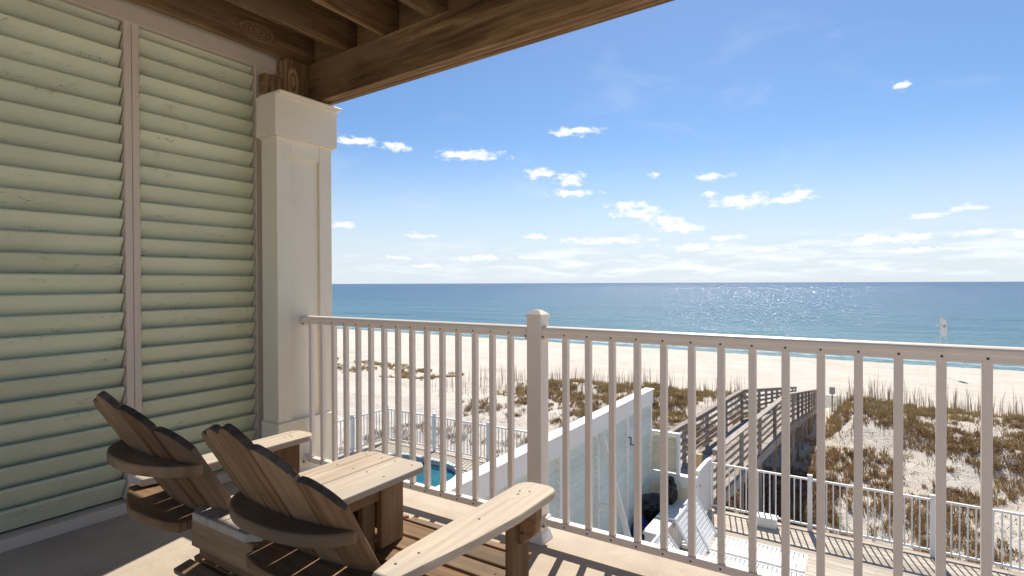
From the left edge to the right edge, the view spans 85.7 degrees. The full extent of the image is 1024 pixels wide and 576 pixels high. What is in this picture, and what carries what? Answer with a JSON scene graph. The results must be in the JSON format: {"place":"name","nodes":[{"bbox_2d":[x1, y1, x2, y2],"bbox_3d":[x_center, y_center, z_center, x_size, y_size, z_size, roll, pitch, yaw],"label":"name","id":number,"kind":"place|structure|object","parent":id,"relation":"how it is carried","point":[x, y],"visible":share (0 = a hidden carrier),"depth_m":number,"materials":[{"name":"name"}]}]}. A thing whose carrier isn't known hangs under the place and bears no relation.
{"place":"outdoors","nodes":[
{"label":"outdoors","id":0,"kind":"place"},
{"bbox_2d":[0,481,729,575],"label":"balcony floor","id":1,"kind":"structure","parent":0,"point":[125,545],"depth_m":2.63,"materials":[{"name":"beige wood"}]},
{"bbox_2d":[0,0,282,553],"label":"louvered wall","id":2,"kind":"structure","parent":1,"relation":"on","point":[130,211],"depth_m":3.07,"materials":[{"name":"green paint"}]},
{"bbox_2d":[256,89,341,472],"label":"square column","id":3,"kind":"structure","parent":1,"relation":"on","point":[296,135],"depth_m":3.70,"materials":[{"name":"beige paint"}]},
{"bbox_2d":[128,0,673,104],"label":"balcony roof","id":4,"kind":"structure","parent":3,"relation":"on","point":[331,52],"depth_m":3.34,"materials":[{"name":"brown wood"}]},
{"bbox_2d":[93,391,554,575],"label":"adirondack double seat","id":5,"kind":"object","parent":1,"relation":"on","point":[278,513],"visible":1,"depth_m":1.55,"materials":[{"name":"brown wood"}]},
{"bbox_2d":[301,310,1023,575],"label":"balcony railing","id":6,"kind":"object","parent":1,"relation":"on","point":[537,332],"visible":0.88,"depth_m":2.47,"materials":[{"name":"white paint"}]},
{"bbox_2d":[668,476,677,504],"bbox_3d":[2.815,3.611,9.787,0.244,0.550,0.254,0,1,-10],"label":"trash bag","id":7,"kind":"object","parent":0,"point":[672,493],"visible":0.74,"depth_m":9.70,"materials":[{"name":"black plastic"}]},
{"bbox_2d":[331,0,1023,283],"label":"sky","id":8,"kind":"structure","parent":0,"point":[676,141],"materials":[{"name":"blue"}]},
{"bbox_2d":[332,282,1023,370],"bbox_3d":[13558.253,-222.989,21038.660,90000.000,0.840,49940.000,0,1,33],"label":"sea","id":9,"kind":"structure","parent":0,"point":[983,313],"depth_m":171.33,"materials":[{"name":"liquid"}]},
{"bbox_2d":[337,329,1023,572],"bbox_3d":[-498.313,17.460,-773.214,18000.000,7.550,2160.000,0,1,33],"label":"beach","id":10,"kind":"structure","parent":0,"point":[803,373],"depth_m":37.61,"materials":[{"name":"white sand"}]},
{"bbox_2d":[337,357,1023,569],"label":"dune grass","id":11,"kind":"structure","parent":10,"relation":"on","point":[972,444],"depth_m":19.19,"materials":[{"name":"brown plant"}]},
{"bbox_2d":[338,440,1023,575],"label":"pool deck","id":12,"kind":"structure","parent":10,"relation":"on","point":[877,560],"depth_m":9.41,"materials":[{"name":"white concrete"}]},
{"bbox_2d":[338,410,381,453],"bbox_3d":[-6.087,3.982,12.259,0.088,1.032,8.940,0,1,33],"label":"deck fence","id":13,"kind":"object","parent":12,"relation":"on","point":[352,432],"visible":0.12,"depth_m":15.03,"materials":[{"name":"white paint"}]},
{"bbox_2d":[388,453,455,486],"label":"swimming pool","id":14,"kind":"structure","parent":12,"relation":"in","point":[435,472],"depth_m":13.73,"materials":[{"name":"liquid"}]},
{"bbox_2d":[388,406,549,462],"bbox_3d":[-0.226,3.948,13.871,8.194,1.032,0.088,0,1,33],"label":"deck fence","id":15,"kind":"object","parent":12,"relation":"on","point":[433,418],"visible":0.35,"depth_m":14.78,"materials":[{"name":"white paint"}]},
{"bbox_2d":[436,387,654,536],"bbox_3d":[0.889,3.212,7.058,0.900,2.615,7.370,0,1,33],"label":"privacy screen","id":16,"kind":"object","parent":12,"relation":"on","point":[624,454],"visible":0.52,"depth_m":8.17,"materials":[{"name":"white paint"}]},
{"bbox_2d":[631,515,648,540],"bbox_3d":[2.192,4.214,9.290,0.410,0.688,0.532,0,1,33],"label":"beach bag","id":17,"kind":"object","parent":12,"relation":"on","point":[645,523],"visible":0.08,"depth_m":9.27,"materials":[{"name":"blue fabric"}]},
{"bbox_2d":[642,493,659,523],"bbox_3d":[2.430,4.056,9.701,0.459,0.871,0.458,0,1,33],"label":"trash bin","id":18,"kind":"object","parent":12,"relation":"on","point":[650,507],"visible":0.47,"depth_m":9.55,"materials":[{"name":"black plastic"}]},
{"bbox_2d":[651,532,678,549],"bbox_3d":[2.876,4.053,7.542,1.846,0.914,0.612,0,1,33],"label":"sun lounger","id":19,"kind":"object","parent":12,"relation":"on","point":[656,539],"visible":0.12,"depth_m":8.09,"materials":[{"name":"white plastic"}]},
{"bbox_2d":[643,501,687,548],"bbox_3d":[2.610,4.154,9.279,0.330,0.640,1.510,0,1,33],"label":"deck storage box","id":20,"kind":"object","parent":12,"relation":"on","point":[651,530],"visible":0.31,"depth_m":9.15,"materials":[{"name":"white plastic"}]},
{"bbox_2d":[652,429,698,537],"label":"siding wall","id":21,"kind":"structure","parent":12,"relation":"on","point":[674,458],"depth_m":10.07,"materials":[{"name":"beige paint"}]},
{"bbox_2d":[696,453,702,475],"bbox_3d":[3.784,3.913,11.173,0.130,1.120,0.130,0,1,33],"label":"wooden post","id":22,"kind":"object","parent":12,"relation":"on","point":[699,458],"visible":0.32,"depth_m":11.12,"materials":[{"name":"beige wood"}]},
{"bbox_2d":[696,459,709,516],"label":"deck gate","id":23,"kind":"structure","parent":12,"relation":"on","point":[702,470],"depth_m":10.80,"materials":[{"name":"white paint"}]},
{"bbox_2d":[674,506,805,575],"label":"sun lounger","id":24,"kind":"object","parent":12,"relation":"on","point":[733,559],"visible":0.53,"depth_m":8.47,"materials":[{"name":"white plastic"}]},
{"bbox_2d":[682,496,807,573],"bbox_3d":[3.690,4.010,8.802,1.782,0.973,0.612,0,1,33],"label":"sun lounger","id":25,"kind":"object","parent":12,"relation":"on","point":[794,556],"visible":0.66,"depth_m":8.78,"materials":[{"name":"white plastic"}]},
{"bbox_2d":[707,458,1023,570],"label":"deck fence","id":26,"kind":"object","parent":12,"relation":"on","point":[810,525],"visible":0.75,"depth_m":9.58,"materials":[{"name":"white paint"}]},
{"bbox_2d":[389,440,1023,573],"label":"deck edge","id":27,"kind":"object","parent":10,"relation":"on","point":[815,530],"visible":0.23,"depth_m":9.75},
{"bbox_2d":[432,360,1023,440],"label":"sea oats","id":28,"kind":"object","parent":10,"relation":"on","point":[954,405],"visible":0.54,"depth_m":26.29,"materials":[{"name":"brown plant"}]},
{"bbox_2d":[668,386,816,514],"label":"boardwalk","id":29,"kind":"structure","parent":10,"relation":"on","point":[769,428],"depth_m":15.75,"materials":[{"name":"grey wood"}]},
{"bbox_2d":[829,387,834,411],"bbox_3d":[19.470,6.925,33.591,0.320,1.794,0.097,0,1,11],"label":"beach sign","id":30,"kind":"object","parent":10,"relation":"on","point":[832,390],"visible":0.79,"depth_m":33.55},
{"bbox_2d":[940,316,947,343],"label":"beach flag","id":31,"kind":"object","parent":10,"relation":"on","point":[943,326],"visible":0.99,"depth_m":46.30,"materials":[{"name":"fabric"}]},
{"bbox_2d":[757,512,778,529],"bbox_3d":[4.799,4.381,10.387,0.370,0.189,0.260,0,1,33],"label":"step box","id":32,"kind":"object","parent":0,"point":[767,520],"visible":0.84,"depth_m":10.31,"materials":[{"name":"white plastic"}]}
]}

